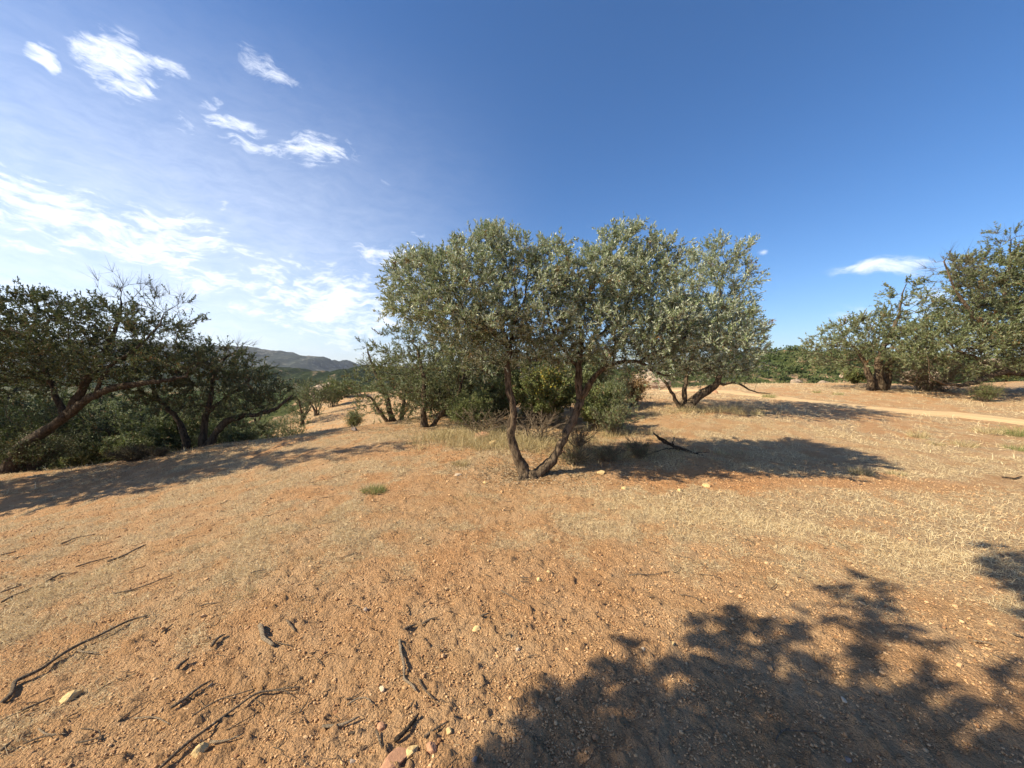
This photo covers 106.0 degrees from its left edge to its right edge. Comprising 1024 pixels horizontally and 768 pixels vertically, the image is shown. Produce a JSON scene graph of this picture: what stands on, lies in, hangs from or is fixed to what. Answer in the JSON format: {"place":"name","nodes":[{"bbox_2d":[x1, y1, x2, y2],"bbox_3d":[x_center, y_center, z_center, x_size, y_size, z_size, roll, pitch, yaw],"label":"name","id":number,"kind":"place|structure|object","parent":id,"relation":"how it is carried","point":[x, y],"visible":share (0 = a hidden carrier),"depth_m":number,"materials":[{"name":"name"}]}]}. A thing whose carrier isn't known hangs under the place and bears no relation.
{"place":"outdoors","nodes":[
{"label":"outdoors","id":0,"kind":"place"},
{"bbox_2d":[0,338,361,371],"bbox_3d":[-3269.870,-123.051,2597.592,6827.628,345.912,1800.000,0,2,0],"label":"mountain","id":1,"kind":"structure","parent":0,"point":[292,360],"depth_m":2310.37,"materials":[{"name":"stone"}]},
{"bbox_2d":[2,364,443,387],"bbox_3d":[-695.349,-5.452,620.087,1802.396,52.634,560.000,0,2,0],"label":"hills","id":2,"kind":"structure","parent":0,"point":[301,374],"depth_m":492.40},
{"bbox_2d":[8,377,709,468],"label":"ridge","id":3,"kind":"structure","parent":0,"point":[282,409],"depth_m":81.10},
{"bbox_2d":[0,381,1023,767],"bbox_3d":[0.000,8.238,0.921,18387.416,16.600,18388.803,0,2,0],"label":"ground","id":4,"kind":"structure","parent":0,"point":[340,665],"depth_m":2.67,"materials":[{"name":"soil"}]},
{"bbox_2d":[0,293,67,408],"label":"olive tree","id":5,"kind":"object","parent":4,"relation":"on","point":[16,402],"visible":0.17,"depth_m":12.22,"materials":[{"name":"green plant"}]},
{"bbox_2d":[0,392,72,431],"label":"olive tree","id":6,"kind":"object","parent":4,"relation":"on","point":[23,410],"visible":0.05,"depth_m":12.64,"materials":[{"name":"green plant"}]},
{"bbox_2d":[22,696,53,710],"bbox_3d":[-2.418,1.629,1.969,0.012,0.012,0.103,1,2,37],"label":"stick","id":7,"kind":"object","parent":4,"relation":"on","point":[30,706],"visible":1,"depth_m":1.96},
{"bbox_2d":[0,402,77,471],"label":"shrub","id":8,"kind":"object","parent":4,"relation":"on","point":[32,420],"visible":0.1,"depth_m":11.30,"materials":[{"name":"green plant"}]},
{"bbox_2d":[0,393,77,432],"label":"olive tree","id":9,"kind":"object","parent":4,"relation":"on","point":[11,407],"visible":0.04,"depth_m":13.80,"materials":[{"name":"green plant"}]},
{"bbox_2d":[23,734,60,744],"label":"stick","id":10,"kind":"object","parent":4,"relation":"on","point":[50,735],"visible":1,"depth_m":1.75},
{"bbox_2d":[0,346,91,421],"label":"olive tree","id":11,"kind":"object","parent":4,"relation":"on","point":[3,382],"visible":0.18,"depth_m":14.87,"materials":[{"name":"green plant"}]},
{"bbox_2d":[0,423,94,471],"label":"bush","id":12,"kind":"object","parent":4,"relation":"on","point":[35,455],"visible":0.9,"depth_m":9.09,"materials":[{"name":"green plant"}]},
{"bbox_2d":[0,371,94,431],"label":"olive tree","id":13,"kind":"object","parent":4,"relation":"on","point":[30,403],"visible":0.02,"depth_m":18.82,"materials":[{"name":"green plant"}]},
{"bbox_2d":[0,405,105,469],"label":"olive tree","id":14,"kind":"object","parent":4,"relation":"on","point":[4,418],"visible":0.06,"depth_m":11.59,"materials":[{"name":"green plant"}]},
{"bbox_2d":[1,381,136,424],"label":"olive tree","id":15,"kind":"object","parent":4,"relation":"on","point":[71,395],"visible":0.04,"depth_m":19.62,"materials":[{"name":"green plant"}]},
{"bbox_2d":[59,690,83,703],"bbox_3d":[-2.289,1.625,2.005,0.058,0.051,0.090,0,2,15],"label":"stone","id":16,"kind":"object","parent":4,"relation":"on","point":[71,695],"visible":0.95,"depth_m":1.99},
{"bbox_2d":[0,615,147,702],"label":"stick","id":17,"kind":"object","parent":4,"relation":"on","point":[13,689],"visible":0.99,"depth_m":2.27,"materials":[{"name":"wood"}]},
{"bbox_2d":[2,395,146,462],"bbox_3d":[-13.156,1.681,11.859,2.976,2.791,2.929,0,2,4],"label":"shrub","id":18,"kind":"object","parent":4,"relation":"on","point":[70,429],"visible":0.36,"depth_m":11.29,"materials":[{"name":"green plant"}]},
{"bbox_2d":[42,428,118,468],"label":"shrub","id":19,"kind":"object","parent":4,"relation":"on","point":[92,454],"visible":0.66,"depth_m":10.92,"materials":[{"name":"green plant"}]},
{"bbox_2d":[75,733,106,743],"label":"stick","id":20,"kind":"object","parent":4,"relation":"on","point":[83,741],"visible":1,"depth_m":1.73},
{"bbox_2d":[35,379,186,460],"bbox_3d":[-13.437,1.524,12.973,3.864,3.683,3.926,1,2,40],"label":"olive tree","id":21,"kind":"object","parent":4,"relation":"on","point":[112,396],"visible":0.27,"depth_m":13.11,"materials":[{"name":"green plant"}]},
{"bbox_2d":[0,256,227,473],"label":"olive tree","id":22,"kind":"object","parent":4,"relation":"on","point":[80,399],"visible":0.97,"depth_m":8.65,"materials":[{"name":"green plant"}]},
{"bbox_2d":[107,544,145,561],"bbox_3d":[-3.831,1.689,3.862,0.066,0.033,0.356,0,2,7],"label":"stick","id":23,"kind":"object","parent":4,"relation":"on","point":[113,559],"visible":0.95,"depth_m":3.80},
{"bbox_2d":[74,393,183,459],"bbox_3d":[-11.802,1.608,12.373,2.740,2.819,3.136,0,2,-9],"label":"shrub","id":24,"kind":"object","parent":4,"relation":"on","point":[130,418],"visible":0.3,"depth_m":11.71,"materials":[{"name":"green plant"}]},
{"bbox_2d":[102,443,164,461],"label":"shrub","id":25,"kind":"object","parent":4,"relation":"on","point":[131,454],"visible":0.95,"depth_m":8.82,"materials":[{"name":"green plant"}]},
{"bbox_2d":[97,419,181,460],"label":"shrub","id":26,"kind":"object","parent":4,"relation":"on","point":[121,439],"visible":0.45,"depth_m":11.15,"materials":[{"name":"green plant"}]},
{"bbox_2d":[114,575,171,593],"bbox_3d":[-2.955,1.614,3.092,0.345,0.041,0.040,-1,2,-36],"label":"stick","id":27,"kind":"object","parent":4,"relation":"on","point":[140,586],"visible":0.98,"depth_m":3.06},
{"bbox_2d":[89,389,202,431],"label":"olive tree","id":28,"kind":"object","parent":4,"relation":"on","point":[125,398],"visible":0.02,"depth_m":14.31,"materials":[{"name":"green plant"}]},
{"bbox_2d":[133,716,170,724],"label":"stick","id":29,"kind":"object","parent":4,"relation":"on","point":[161,719],"visible":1,"depth_m":1.84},
{"bbox_2d":[147,445,171,457],"bbox_3d":[-8.179,1.592,8.972,0.454,0.348,0.456,1,2,32],"label":"dry brush","id":30,"kind":"object","parent":4,"relation":"on","point":[162,451],"visible":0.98,"depth_m":8.95,"materials":[{"name":"green plant"}]},
{"bbox_2d":[109,388,232,449],"bbox_3d":[-10.867,1.533,12.430,2.976,2.791,2.929,0,2,-5],"label":"olive tree","id":31,"kind":"object","parent":4,"relation":"on","point":[189,425],"visible":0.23,"depth_m":12.08,"materials":[{"name":"green plant"}]},
{"bbox_2d":[135,414,208,450],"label":"shrub","id":32,"kind":"object","parent":4,"relation":"on","point":[171,430],"visible":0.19,"depth_m":11.96,"materials":[{"name":"green plant"}]},
{"bbox_2d":[170,680,211,708],"bbox_3d":[-1.629,1.575,1.962,0.021,0.020,0.178,1,2,24],"label":"stick","id":33,"kind":"object","parent":4,"relation":"on","point":[185,697],"visible":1,"depth_m":1.94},
{"bbox_2d":[102,331,295,449],"bbox_3d":[-7.869,0.199,10.367,4.400,3.387,3.771,0,2,0],"label":"olive tree","id":34,"kind":"object","parent":4,"relation":"on","point":[229,389],"visible":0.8,"depth_m":10.00,"materials":[{"name":"green plant"}]},
{"bbox_2d":[190,742,208,757],"bbox_3d":[-1.365,1.608,1.690,0.047,0.062,0.063,0,2,14],"label":"stone","id":35,"kind":"object","parent":4,"relation":"on","point":[202,747],"visible":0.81,"depth_m":1.68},
{"bbox_2d":[176,393,257,429],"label":"olive tree","id":36,"kind":"object","parent":4,"relation":"on","point":[252,412],"visible":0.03,"depth_m":24.66,"materials":[{"name":"green plant"}]},
{"bbox_2d":[169,403,266,446],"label":"olive tree","id":37,"kind":"object","parent":4,"relation":"on","point":[258,423],"visible":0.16,"depth_m":12.44,"materials":[{"name":"green plant"}]},
{"bbox_2d":[192,688,255,716],"bbox_3d":[-1.439,1.584,1.935,0.260,0.013,0.042,-1,2,-37],"label":"stick","id":38,"kind":"object","parent":4,"relation":"on","point":[206,706],"visible":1,"depth_m":1.93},
{"bbox_2d":[209,733,242,743],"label":"stick","id":39,"kind":"object","parent":4,"relation":"on","point":[219,741],"visible":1,"depth_m":1.72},
{"bbox_2d":[189,402,272,438],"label":"olive tree","id":40,"kind":"object","parent":4,"relation":"on","point":[245,427],"visible":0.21,"depth_m":13.08,"materials":[{"name":"green plant"}]},
{"bbox_2d":[158,675,305,767],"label":"stick","id":41,"kind":"object","parent":4,"relation":"on","point":[174,754],"visible":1,"depth_m":1.82,"materials":[{"name":"wood"}]},
{"bbox_2d":[192,421,274,446],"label":"shrub","id":42,"kind":"object","parent":4,"relation":"on","point":[228,433],"visible":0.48,"depth_m":11.46,"materials":[{"name":"green plant"}]},
{"bbox_2d":[236,394,279,422],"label":"olive tree","id":43,"kind":"object","parent":4,"relation":"on","point":[266,403],"visible":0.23,"depth_m":30.15,"materials":[{"name":"green plant"}]},
{"bbox_2d":[257,623,274,645],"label":"stick","id":44,"kind":"object","parent":4,"relation":"on","point":[260,626],"visible":1,"depth_m":2.35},
{"bbox_2d":[242,414,296,439],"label":"shrub","id":45,"kind":"object","parent":4,"relation":"on","point":[278,429],"visible":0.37,"depth_m":13.49,"materials":[{"name":"green plant"}]},
{"bbox_2d":[273,411,310,436],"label":"shrub","id":46,"kind":"object","parent":4,"relation":"on","point":[299,425],"visible":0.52,"depth_m":15.49,"materials":[{"name":"green plant"}]},
{"bbox_2d":[280,377,326,424],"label":"olive tree","id":47,"kind":"object","parent":4,"relation":"on","point":[307,408],"visible":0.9,"depth_m":19.13,"materials":[{"name":"green plant"}]},
{"bbox_2d":[294,377,344,415],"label":"olive tree","id":48,"kind":"object","parent":4,"relation":"on","point":[326,394],"visible":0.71,"depth_m":21.98,"materials":[{"name":"green plant"}]},
{"bbox_2d":[311,375,352,407],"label":"tree","id":49,"kind":"object","parent":4,"relation":"on","point":[331,383],"visible":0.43,"depth_m":26.89,"materials":[{"name":"green plant"}]},
{"bbox_2d":[321,716,358,727],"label":"stick","id":50,"kind":"object","parent":4,"relation":"on","point":[338,724],"visible":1,"depth_m":1.77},
{"bbox_2d":[342,380,361,396],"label":"shrub","id":51,"kind":"object","parent":4,"relation":"on","point":[350,386],"visible":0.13,"depth_m":30.82,"materials":[{"name":"green plant"}]},
{"bbox_2d":[344,408,365,426],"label":"shrub","id":52,"kind":"object","parent":4,"relation":"on","point":[352,421],"visible":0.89,"depth_m":14.44,"materials":[{"name":"green plant"}]},
{"bbox_2d":[359,482,388,494],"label":"grass tuft","id":53,"kind":"object","parent":4,"relation":"on","point":[377,489],"visible":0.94,"depth_m":5.19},
{"bbox_2d":[377,721,384,731],"bbox_3d":[-0.600,1.568,1.765,0.039,0.026,0.043,-1,2,-35],"label":"stone","id":54,"kind":"object","parent":4,"relation":"on","point":[380,726],"visible":1,"depth_m":1.76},
{"bbox_2d":[333,335,441,423],"bbox_3d":[-3.678,-0.036,12.150,3.182,3.093,3.144,0,2,-12],"label":"olive tree","id":55,"kind":"object","parent":4,"relation":"on","point":[390,414],"visible":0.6,"depth_m":11.89,"materials":[{"name":"green plant"}]},
{"bbox_2d":[380,747,406,767],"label":"stone","id":56,"kind":"object","parent":4,"relation":"on","point":[399,754],"visible":0.98,"depth_m":1.60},
{"bbox_2d":[394,713,418,742],"bbox_3d":[-0.464,1.548,1.736,0.040,0.024,0.148,1,2,31],"label":"stick","id":57,"kind":"object","parent":4,"relation":"on","point":[399,736],"visible":1,"depth_m":1.72,"materials":[{"name":"brown wood"}]},
{"bbox_2d":[398,639,415,690],"bbox_3d":[-0.588,1.524,2.098,0.046,0.026,0.401,-1,2,-26],"label":"stick","id":58,"kind":"object","parent":4,"relation":"on","point":[403,664],"visible":1,"depth_m":2.10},
{"bbox_2d":[406,745,418,759],"bbox_3d":[-0.428,1.566,1.638,0.045,0.041,0.062,0,2,8],"label":"stone","id":59,"kind":"object","parent":4,"relation":"on","point":[410,750],"visible":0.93,"depth_m":1.63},
{"bbox_2d":[392,340,446,380],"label":"olive tree","id":60,"kind":"object","parent":4,"relation":"on","point":[416,359],"visible":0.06,"depth_m":20.71,"materials":[{"name":"green plant"}]},
{"bbox_2d":[426,741,436,753],"bbox_3d":[-0.342,1.555,1.643,0.050,0.045,0.038,1,2,18],"label":"stone","id":61,"kind":"object","parent":4,"relation":"on","point":[431,746],"visible":0.98,"depth_m":1.64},
{"bbox_2d":[2,399,863,529],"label":"leaf litter","id":62,"kind":"object","parent":4,"relation":"on","point":[419,427],"visible":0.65,"depth_m":6.95,"materials":[{"name":"plant"}]},
{"bbox_2d":[391,353,474,416],"bbox_3d":[-2.192,0.014,12.522,2.805,2.200,3.192,-2,2,-44],"label":"shrub","id":63,"kind":"object","parent":4,"relation":"on","point":[435,407],"visible":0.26,"depth_m":12.15,"materials":[{"name":"green plant"}]},
{"bbox_2d":[365,319,502,427],"bbox_3d":[-1.862,-0.264,10.311,3.797,3.063,3.492,0,2,0],"label":"olive tree","id":64,"kind":"object","parent":4,"relation":"on","point":[423,391],"visible":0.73,"depth_m":9.91,"materials":[{"name":"green plant"}]},
{"bbox_2d":[424,720,448,738],"bbox_3d":[-0.341,1.541,1.730,0.126,0.010,0.022,-1,2,-41],"label":"stick","id":65,"kind":"object","parent":4,"relation":"on","point":[433,730],"visible":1,"depth_m":1.72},
{"bbox_2d":[0,461,897,767],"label":"twig litter","id":66,"kind":"object","parent":4,"relation":"on","point":[418,617],"visible":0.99,"depth_m":2.29,"materials":[{"name":"wood"}]},
{"bbox_2d":[449,458,471,466],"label":"grass tuft","id":67,"kind":"object","parent":4,"relation":"on","point":[457,464],"visible":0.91,"depth_m":6.50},
{"bbox_2d":[444,493,481,506],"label":"grass tuft","id":68,"kind":"object","parent":4,"relation":"on","point":[454,498],"visible":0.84,"depth_m":4.85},
{"bbox_2d":[436,333,498,372],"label":"olive tree","id":69,"kind":"object","parent":4,"relation":"on","point":[451,360],"visible":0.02,"depth_m":16.06,"materials":[{"name":"green plant"}]},
{"bbox_2d":[446,385,496,427],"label":"shrub","id":70,"kind":"object","parent":4,"relation":"on","point":[465,404],"visible":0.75,"depth_m":9.18,"materials":[{"name":"green plant"}]},
{"bbox_2d":[453,402,518,433],"bbox_3d":[-0.543,0.803,8.607,1.520,0.788,1.748,0,2,-9],"label":"dry brush","id":71,"kind":"object","parent":4,"relation":"on","point":[474,428],"visible":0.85,"depth_m":8.47,"materials":[{"name":"plant"}]},
{"bbox_2d":[465,365,530,422],"bbox_3d":[-0.441,0.198,10.535,1.645,1.873,2.076,-1,2,-20],"label":"shrub","id":72,"kind":"object","parent":4,"relation":"on","point":[498,396],"visible":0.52,"depth_m":10.18,"materials":[{"name":"green plant"}]},
{"bbox_2d":[454,348,542,415],"bbox_3d":[-0.202,-0.370,12.094,3.305,2.792,2.971,0,2,0],"label":"shrub","id":73,"kind":"object","parent":4,"relation":"on","point":[517,367],"visible":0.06,"depth_m":11.48,"materials":[{"name":"green plant"}]},
{"bbox_2d":[0,381,1023,767],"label":"dry straw","id":74,"kind":"object","parent":4,"relation":"on","point":[586,523],"visible":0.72,"depth_m":4.16,"materials":[{"name":"plant"}]},
{"bbox_2d":[485,399,593,439],"bbox_3d":[0.512,0.790,8.112,2.011,0.898,1.751,-1,2,-37],"label":"dry brush","id":75,"kind":"object","parent":4,"relation":"on","point":[537,428],"visible":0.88,"depth_m":8.12,"materials":[{"name":"plant"}]},
{"bbox_2d":[487,347,593,425],"bbox_3d":[0.758,0.112,10.081,2.829,2.112,2.907,0,2,0],"label":"shrub","id":76,"kind":"object","parent":4,"relation":"on","point":[555,388],"visible":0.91,"depth_m":9.70,"materials":[{"name":"green plant"}]},
{"bbox_2d":[372,211,773,480],"bbox_3d":[0.964,-0.540,6.062,6.229,4.202,2.923,0,2,0],"label":"olive tree","id":77,"kind":"object","parent":4,"relation":"on","point":[623,277],"visible":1,"depth_m":5.58,"materials":[{"name":"green plant"}]},
{"bbox_2d":[553,441,598,465],"bbox_3d":[1.082,1.185,6.606,0.832,0.498,0.651,1,2,35],"label":"dry brush","id":78,"kind":"object","parent":4,"relation":"on","point":[573,458],"visible":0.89,"depth_m":6.54,"materials":[{"name":"plant"}]},
{"bbox_2d":[557,421,602,449],"bbox_3d":[1.292,1.020,7.391,0.801,0.670,0.952,1,2,32],"label":"dry brush","id":79,"kind":"object","parent":4,"relation":"on","point":[577,442],"visible":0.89,"depth_m":7.37,"materials":[{"name":"plant"}]},
{"bbox_2d":[545,350,616,410],"bbox_3d":[2.185,-0.296,12.425,2.748,2.364,2.291,1,2,39],"label":"shrub","id":80,"kind":"object","parent":4,"relation":"on","point":[590,367],"visible":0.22,"depth_m":11.77,"materials":[{"name":"green plant"}]},
{"bbox_2d":[396,401,789,469],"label":"tall dry grass","id":81,"kind":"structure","parent":4,"relation":"on","point":[502,440],"depth_m":7.89,"materials":[{"name":"plant"}]},
{"bbox_2d":[568,379,623,431],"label":"shrub","id":82,"kind":"object","parent":4,"relation":"on","point":[594,401],"visible":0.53,"depth_m":9.25,"materials":[{"name":"green plant"}]},
{"bbox_2d":[588,443,626,461],"bbox_3d":[1.706,1.218,6.762,0.655,0.400,0.657,0,2,-13],"label":"dry brush","id":83,"kind":"object","parent":4,"relation":"on","point":[607,455],"visible":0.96,"depth_m":6.74,"materials":[{"name":"plant"}]},
{"bbox_2d":[584,375,641,416],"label":"shrub","id":84,"kind":"object","parent":4,"relation":"on","point":[623,392],"visible":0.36,"depth_m":10.66,"materials":[{"name":"green plant"}]},
{"bbox_2d":[589,386,643,435],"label":"shrub","id":85,"kind":"object","parent":4,"relation":"on","point":[616,420],"visible":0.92,"depth_m":8.82,"materials":[{"name":"green plant"}]},
{"bbox_2d":[623,371,652,406],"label":"shrub","id":86,"kind":"object","parent":4,"relation":"on","point":[635,385],"visible":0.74,"depth_m":12.06,"materials":[{"name":"green plant"}]},
{"bbox_2d":[624,436,657,458],"bbox_3d":[2.278,1.154,6.898,0.645,0.476,0.682,0,2,0],"label":"dry brush","id":87,"kind":"object","parent":4,"relation":"on","point":[636,451],"visible":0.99,"depth_m":6.86,"materials":[{"name":"plant"}]},
{"bbox_2d":[629,369,661,389],"bbox_3d":[10.414,-0.192,30.072,2.454,1.912,1.624,1,2,27],"label":"rock outcrop","id":88,"kind":"object","parent":4,"relation":"on","point":[647,378],"visible":0.12,"depth_m":29.48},
{"bbox_2d":[648,378,671,388],"bbox_3d":[11.114,-0.004,29.066,1.764,1.116,1.107,0,2,9],"label":"rock outcrop","id":89,"kind":"object","parent":4,"relation":"on","point":[662,385],"visible":0.44,"depth_m":28.68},
{"bbox_2d":[653,432,709,455],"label":"fallen branch","id":90,"kind":"object","parent":4,"relation":"on","point":[664,441],"visible":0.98,"depth_m":7.31,"materials":[{"name":"brown wood"}]},
{"bbox_2d":[616,228,778,409],"bbox_3d":[5.380,-1.787,11.440,4.464,5.316,4.146,0,2,0],"label":"olive tree","id":91,"kind":"object","parent":4,"relation":"on","point":[707,270],"visible":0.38,"depth_m":10.71,"materials":[{"name":"green plant"}]},
{"bbox_2d":[703,405,737,411],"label":"grass tuft","id":92,"kind":"object","parent":4,"relation":"on","point":[724,409],"visible":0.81,"depth_m":11.06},
{"bbox_2d":[728,408,764,414],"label":"grass tuft","id":93,"kind":"object","parent":4,"relation":"on","point":[757,412],"visible":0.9,"depth_m":10.74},
{"bbox_2d":[775,728,789,744],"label":"stick","id":94,"kind":"object","parent":4,"relation":"on","point":[782,731],"visible":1,"depth_m":1.71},
{"bbox_2d":[838,365,873,383],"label":"shrub","id":95,"kind":"object","parent":4,"relation":"on","point":[855,376],"visible":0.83,"depth_m":21.21,"materials":[{"name":"green plant"}]},
{"bbox_2d":[845,465,876,475],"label":"grass tuft","id":96,"kind":"object","parent":4,"relation":"on","point":[856,471],"visible":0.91,"depth_m":6.01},
{"bbox_2d":[795,274,969,390],"bbox_3d":[16.733,-2.323,17.868,6.173,5.522,5.169,0,2,0],"label":"olive tree","id":97,"kind":"object","parent":4,"relation":"on","point":[880,381],"visible":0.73,"depth_m":17.70,"materials":[{"name":"green plant"}]},
{"bbox_2d":[883,469,911,476],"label":"grass tuft","id":98,"kind":"object","parent":4,"relation":"on","point":[902,473],"visible":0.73,"depth_m":6.01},
{"bbox_2d":[903,427,934,438],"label":"grass tuft","id":99,"kind":"object","parent":4,"relation":"on","point":[922,435],"visible":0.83,"depth_m":8.97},
{"bbox_2d":[872,358,998,391],"bbox_3d":[18.882,-0.498,17.346,4.473,1.782,5.087,0,2,0],"label":"shrub","id":100,"kind":"object","parent":4,"relation":"on","point":[917,380],"visible":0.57,"depth_m":17.18,"materials":[{"name":"green plant"}]},
{"bbox_2d":[881,221,1023,388],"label":"olive tree","id":101,"kind":"object","parent":4,"relation":"on","point":[986,326],"visible":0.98,"depth_m":14.83,"materials":[{"name":"green plant"}]},
{"bbox_2d":[948,439,983,447],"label":"grass tuft","id":102,"kind":"object","parent":4,"relation":"on","point":[972,445],"visible":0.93,"depth_m":8.19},
{"bbox_2d":[961,380,1005,401],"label":"shrub","id":103,"kind":"object","parent":4,"relation":"on","point":[983,392],"visible":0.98,"depth_m":14.16,"materials":[{"name":"green plant"}]},
{"bbox_2d":[967,425,1010,434],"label":"grass tuft","id":104,"kind":"object","parent":4,"relation":"on","point":[994,431],"visible":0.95,"depth_m":9.76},
{"bbox_2d":[955,357,1023,381],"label":"shrub","id":105,"kind":"object","parent":4,"relation":"on","point":[1007,378],"visible":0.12,"depth_m":23.71,"materials":[{"name":"green plant"}]},
{"bbox_2d":[991,424,1023,436],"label":"grass tuft","id":106,"kind":"object","parent":4,"relation":"on","point":[1012,433],"visible":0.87,"depth_m":9.66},
{"bbox_2d":[997,442,1023,451],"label":"grass tuft","id":107,"kind":"object","parent":4,"relation":"on","point":[1020,449],"visible":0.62,"depth_m":8.12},
{"bbox_2d":[0,0,1023,368],"label":"sky","id":108,"kind":"structure","parent":0,"point":[264,160],"materials":[{"name":"blue"}]},
{"bbox_2d":[604,350,1023,384],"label":"hillside","id":109,"kind":"structure","parent":0,"point":[787,363],"depth_m":92.65,"materials":[{"name":"plant"}]},
{"bbox_2d":[627,345,1023,383],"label":"scrub","id":110,"kind":"object","parent":109,"relation":"on","point":[788,369],"visible":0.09,"depth_m":94.37,"materials":[{"name":"green plant"}]},
{"bbox_2d":[660,389,1023,424],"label":"path","id":111,"kind":"structure","parent":0,"point":[978,417],"depth_m":12.94,"materials":[{"name":"soil"}]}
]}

